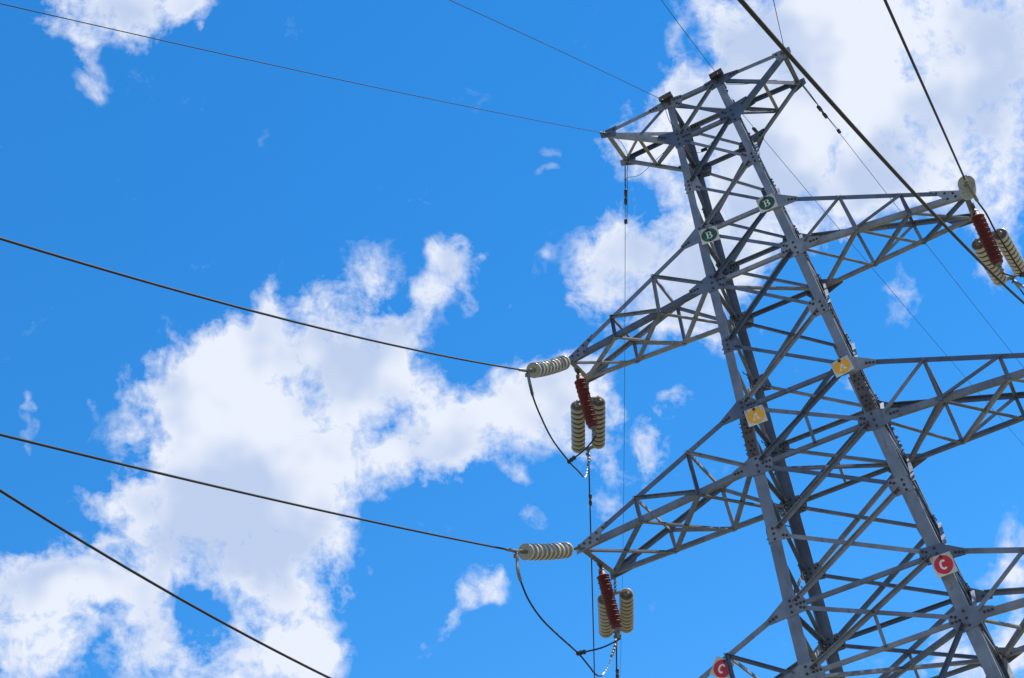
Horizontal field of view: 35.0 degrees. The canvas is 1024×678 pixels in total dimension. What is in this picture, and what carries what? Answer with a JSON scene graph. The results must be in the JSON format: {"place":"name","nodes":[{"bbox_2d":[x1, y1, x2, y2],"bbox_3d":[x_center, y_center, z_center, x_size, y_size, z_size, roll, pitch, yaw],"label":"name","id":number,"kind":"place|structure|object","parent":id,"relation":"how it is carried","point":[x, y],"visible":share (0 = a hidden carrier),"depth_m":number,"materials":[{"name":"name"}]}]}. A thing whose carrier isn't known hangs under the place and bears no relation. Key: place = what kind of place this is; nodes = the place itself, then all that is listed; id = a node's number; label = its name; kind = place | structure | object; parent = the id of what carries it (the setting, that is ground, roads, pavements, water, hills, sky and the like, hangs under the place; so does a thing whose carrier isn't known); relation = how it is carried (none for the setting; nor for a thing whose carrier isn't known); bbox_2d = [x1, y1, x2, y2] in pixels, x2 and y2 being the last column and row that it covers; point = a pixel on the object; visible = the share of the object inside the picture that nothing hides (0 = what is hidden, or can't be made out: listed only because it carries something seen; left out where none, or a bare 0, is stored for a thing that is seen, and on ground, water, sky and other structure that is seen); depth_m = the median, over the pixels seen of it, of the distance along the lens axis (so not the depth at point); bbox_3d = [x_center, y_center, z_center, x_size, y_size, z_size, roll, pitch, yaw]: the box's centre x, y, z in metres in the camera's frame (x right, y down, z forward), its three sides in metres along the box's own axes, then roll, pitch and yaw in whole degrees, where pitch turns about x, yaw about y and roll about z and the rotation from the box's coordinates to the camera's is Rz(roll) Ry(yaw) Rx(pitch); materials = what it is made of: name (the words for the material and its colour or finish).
{"place":"outdoors","nodes":[
{"label":"outdoors","id":0,"kind":"place"},
{"bbox_2d":[0,0,1023,677],"label":"sky","id":1,"kind":"structure","parent":0,"point":[429,225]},
{"label":"ground","id":2,"kind":"structure","parent":0,"visible":0},
{"bbox_2d":[568,47,1023,677],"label":"lattice tower","id":3,"kind":"structure","parent":2,"relation":"on","point":[966,613],"depth_m":25.54,"materials":[{"name":"metal"}]},
{"bbox_2d":[0,3,605,133],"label":"ground wire","id":4,"kind":"object","parent":3,"relation":"attached to","point":[274,65],"visible":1,"depth_m":18.10,"materials":[{"name":"metal"}]},
{"bbox_2d":[526,355,570,377],"bbox_3d":[0.591,0.434,26.448,0.254,0.853,1.704,-28,-32,22],"label":"insulator string","id":5,"kind":"object","parent":3,"relation":"attached to","point":[552,366],"visible":0.99,"depth_m":26.21,"materials":[{"name":"ceramic"}]},
{"bbox_2d":[0,237,529,371],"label":"power conductor","id":6,"kind":"object","parent":5,"relation":"attached to","point":[162,286],"visible":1,"depth_m":18.46,"materials":[{"name":"metal"}]},
{"bbox_2d":[518,542,579,560],"bbox_3d":[0.563,3.201,24.533,0.254,0.638,2.103,-28,-32,23],"label":"insulator string","id":7,"kind":"object","parent":3,"relation":"attached to","point":[544,551],"visible":1,"depth_m":24.22,"materials":[{"name":"ceramic"}]},
{"bbox_2d":[0,433,518,552],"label":"power conductor","id":8,"kind":"object","parent":7,"relation":"attached to","point":[185,479],"visible":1,"depth_m":18.00,"materials":[{"name":"metal"}]},
{"bbox_2d":[450,0,665,101],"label":"ground wire","id":9,"kind":"object","parent":3,"relation":"attached to","point":[555,48],"visible":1,"depth_m":23.03,"materials":[{"name":"metal"}]},
{"bbox_2d":[574,368,597,436],"bbox_3d":[1.249,1.065,27.324,0.216,1.330,0.216,-23,-31,15],"label":"surge arrester","id":10,"kind":"object","parent":3,"relation":"hanging from","point":[586,402],"visible":1,"depth_m":27.25,"materials":[{"name":"brown ceramic"}]},
{"bbox_2d":[567,436,595,463],"bbox_3d":[1.156,1.835,26.875,0.588,0.392,0.078,-11,-30,-6],"label":"arrester lead","id":11,"kind":"object","parent":10,"relation":"attached to","point":[572,458],"visible":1,"depth_m":26.81,"materials":[{"name":"metal"}]},
{"bbox_2d":[570,383,605,452],"bbox_3d":[1.364,1.430,28.984,0.632,0.381,2.365,-12,-30,-5],"label":"double insulator string","id":12,"kind":"object","parent":3,"relation":"attached to","point":[578,431],"visible":0.81,"depth_m":29.02,"materials":[{"name":"ceramic"}]},
{"bbox_2d":[525,371,590,477],"bbox_3d":[0.902,1.660,27.475,0.095,1.539,4.927,-19,-30,8],"label":"jumper cable","id":13,"kind":"object","parent":12,"relation":"hanging from","point":[527,374],"visible":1,"depth_m":25.57,"materials":[{"name":"metal"}]},
{"bbox_2d":[587,456,594,677],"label":"power conductor","id":14,"kind":"object","parent":12,"relation":"attached to","point":[590,500],"visible":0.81,"depth_m":34.37,"materials":[{"name":"metal"}]},
{"bbox_2d":[597,563,621,639],"bbox_3d":[1.554,4.165,25.900,0.216,1.330,0.216,-23,-31,15],"label":"surge arrester","id":15,"kind":"object","parent":3,"relation":"hanging from","point":[609,600],"visible":1,"depth_m":25.83,"materials":[{"name":"brown ceramic"}]},
{"bbox_2d":[576,639,619,655],"bbox_3d":[1.348,4.806,25.360,0.822,0.220,0.080,0,-33,-24],"label":"arrester lead","id":16,"kind":"object","parent":15,"relation":"attached to","point":[581,652],"visible":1,"depth_m":25.27,"materials":[{"name":"metal"}]},
{"bbox_2d":[597,578,633,637],"bbox_3d":[1.779,4.595,27.817,0.632,0.329,2.498,-12,-30,-4],"label":"double insulator string","id":17,"kind":"object","parent":3,"relation":"attached to","point":[626,603],"visible":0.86,"depth_m":27.83,"materials":[{"name":"ceramic"}]},
{"bbox_2d":[513,552,616,676],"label":"jumper cable","id":18,"kind":"object","parent":17,"relation":"hanging from","point":[516,555],"visible":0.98,"depth_m":23.98,"materials":[{"name":"metal"}]},
{"bbox_2d":[616,641,618,677],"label":"power conductor","id":19,"kind":"object","parent":17,"relation":"attached to","point":[617,672],"visible":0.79,"depth_m":30.16,"materials":[{"name":"metal"}]},
{"bbox_2d":[620,165,627,663],"bbox_3d":[4.120,18.468,72.418,0.075,5.458,96.017,-13,-30,-4],"label":"ground wire","id":20,"kind":"object","parent":3,"relation":"attached to","point":[625,200],"visible":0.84,"depth_m":31.26,"materials":[{"name":"metal"}]},
{"bbox_2d":[625,152,663,185],"bbox_3d":[2.746,-3.502,29.129,0.226,0.316,2.910,6,-35,-31],"label":"bonding wire","id":21,"kind":"object","parent":3,"relation":"attached to","point":[642,172],"visible":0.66,"depth_m":29.48,"materials":[{"name":"metal"}]},
{"bbox_2d":[661,0,719,76],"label":"ground wire","id":22,"kind":"object","parent":3,"relation":"attached to","point":[718,75],"visible":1,"depth_m":25.59,"materials":[{"name":"metal"}]},
{"bbox_2d":[686,141,712,152],"bbox_3d":[3.406,-3.441,27.999,1.030,0.227,0.261,-23,-31,15],"label":"bonding wire","id":23,"kind":"object","parent":3,"relation":"attached to","point":[703,149],"visible":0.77,"depth_m":28.06,"materials":[{"name":"metal"}]},
{"bbox_2d":[699,225,719,244],"bbox_3d":[3.248,-1.700,26.689,0.322,0.305,0.090,-23,-31,15],"label":"phase sign","id":24,"kind":"object","parent":3,"relation":"attached to","point":[709,234],"visible":1,"depth_m":26.67,"materials":[{"name":"green metal"}]},
{"bbox_2d":[710,656,734,677],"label":"phase sign","id":25,"kind":"object","parent":3,"relation":"attached to","point":[719,669],"visible":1,"depth_m":23.47,"materials":[{"name":"red metal"}]},
{"bbox_2d":[744,404,767,426],"bbox_3d":[3.733,1.176,24.842,0.309,0.304,0.090,-23,-31,15],"label":"phase sign","id":26,"kind":"object","parent":3,"relation":"attached to","point":[756,415],"visible":1,"depth_m":24.82,"materials":[{"name":"yellow metal"}]},
{"bbox_2d":[756,193,777,212],"bbox_3d":[4.161,-2.212,26.487,0.307,0.286,0.090,-23,-31,15],"label":"phase sign","id":27,"kind":"object","parent":3,"relation":"attached to","point":[766,203],"visible":1,"depth_m":26.46,"materials":[{"name":"green metal"}]},
{"bbox_2d":[773,0,783,44],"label":"ground wire","id":28,"kind":"object","parent":3,"relation":"attached to","point":[778,21],"visible":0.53,"depth_m":24.45,"materials":[{"name":"metal"}]},
{"bbox_2d":[830,355,853,377],"bbox_3d":[5.000,0.421,24.582,0.320,0.289,0.090,-23,-31,15],"label":"phase sign","id":29,"kind":"object","parent":3,"relation":"attached to","point":[841,366],"visible":1,"depth_m":24.56,"materials":[{"name":"yellow metal"}]},
{"bbox_2d":[743,115,1021,442],"bbox_3d":[27.702,10.814,68.083,0.066,3.753,96.001,-27,-32,20],"label":"ground wire","id":30,"kind":"object","parent":3,"relation":"attached to","point":[754,129],"visible":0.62,"depth_m":33.84,"materials":[{"name":"metal"}]},
{"bbox_2d":[802,85,1023,367],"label":"ground wire","id":31,"kind":"object","parent":3,"relation":"attached to","point":[820,109],"visible":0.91,"depth_m":30.21,"materials":[{"name":"metal"}]},
{"bbox_2d":[930,551,957,577],"bbox_3d":[5.992,3.130,22.543,0.298,0.323,0.090,-23,-31,15],"label":"phase sign","id":32,"kind":"object","parent":3,"relation":"attached to","point":[943,564],"visible":1,"depth_m":22.52,"materials":[{"name":"red metal"}]},
{"bbox_2d":[958,175,975,199],"bbox_3d":[6.902,-2.304,24.648,0.266,0.804,1.734,-23,-31,15],"label":"insulator string","id":33,"kind":"object","parent":3,"relation":"attached to","point":[965,193],"visible":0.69,"depth_m":24.04,"materials":[{"name":"ceramic"}]},
{"bbox_2d":[883,0,967,182],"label":"power conductor","id":34,"kind":"object","parent":33,"relation":"attached to","point":[965,180],"visible":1,"depth_m":17.15,"materials":[{"name":"metal"}]},
{"bbox_2d":[971,203,1003,273],"bbox_3d":[7.489,-1.582,25.596,0.216,1.330,0.216,-23,-31,15],"label":"surge arrester","id":35,"kind":"object","parent":3,"relation":"hanging from","point":[987,239],"visible":1,"depth_m":25.52,"materials":[{"name":"brown ceramic"}]},
{"bbox_2d":[1002,272,1023,276],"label":"arrester lead","id":36,"kind":"object","parent":35,"relation":"attached to","point":[1020,274],"visible":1,"depth_m":25.62,"materials":[{"name":"metal"}]},
{"bbox_2d":[971,228,1023,285],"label":"double insulator string","id":37,"kind":"object","parent":3,"relation":"attached to","point":[978,249],"visible":0.73,"depth_m":27.14,"materials":[{"name":"ceramic"}]},
{"bbox_2d":[963,182,1023,287],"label":"jumper cable","id":38,"kind":"object","parent":37,"relation":"hanging from","point":[969,187],"visible":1,"depth_m":24.72,"materials":[{"name":"metal"}]},
{"bbox_2d":[1012,280,1023,294],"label":"power conductor","id":39,"kind":"object","parent":37,"relation":"attached to","point":[1018,286],"visible":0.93,"depth_m":28.30,"materials":[{"name":"metal"}]},
{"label":"insulator string","id":40,"kind":"object","parent":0,"visible":0},
{"bbox_2d":[0,489,330,677],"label":"power conductor","id":41,"kind":"object","parent":40,"relation":"attached to","point":[143,577],"visible":1,"depth_m":16.45,"materials":[{"name":"metal"}]},
{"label":"insulator string","id":42,"kind":"object","parent":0,"visible":0},
{"bbox_2d":[737,0,1023,303],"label":"power conductor","id":43,"kind":"object","parent":42,"relation":"attached to","point":[774,38],"visible":1,"depth_m":10.44,"materials":[{"name":"metal"}]}
]}

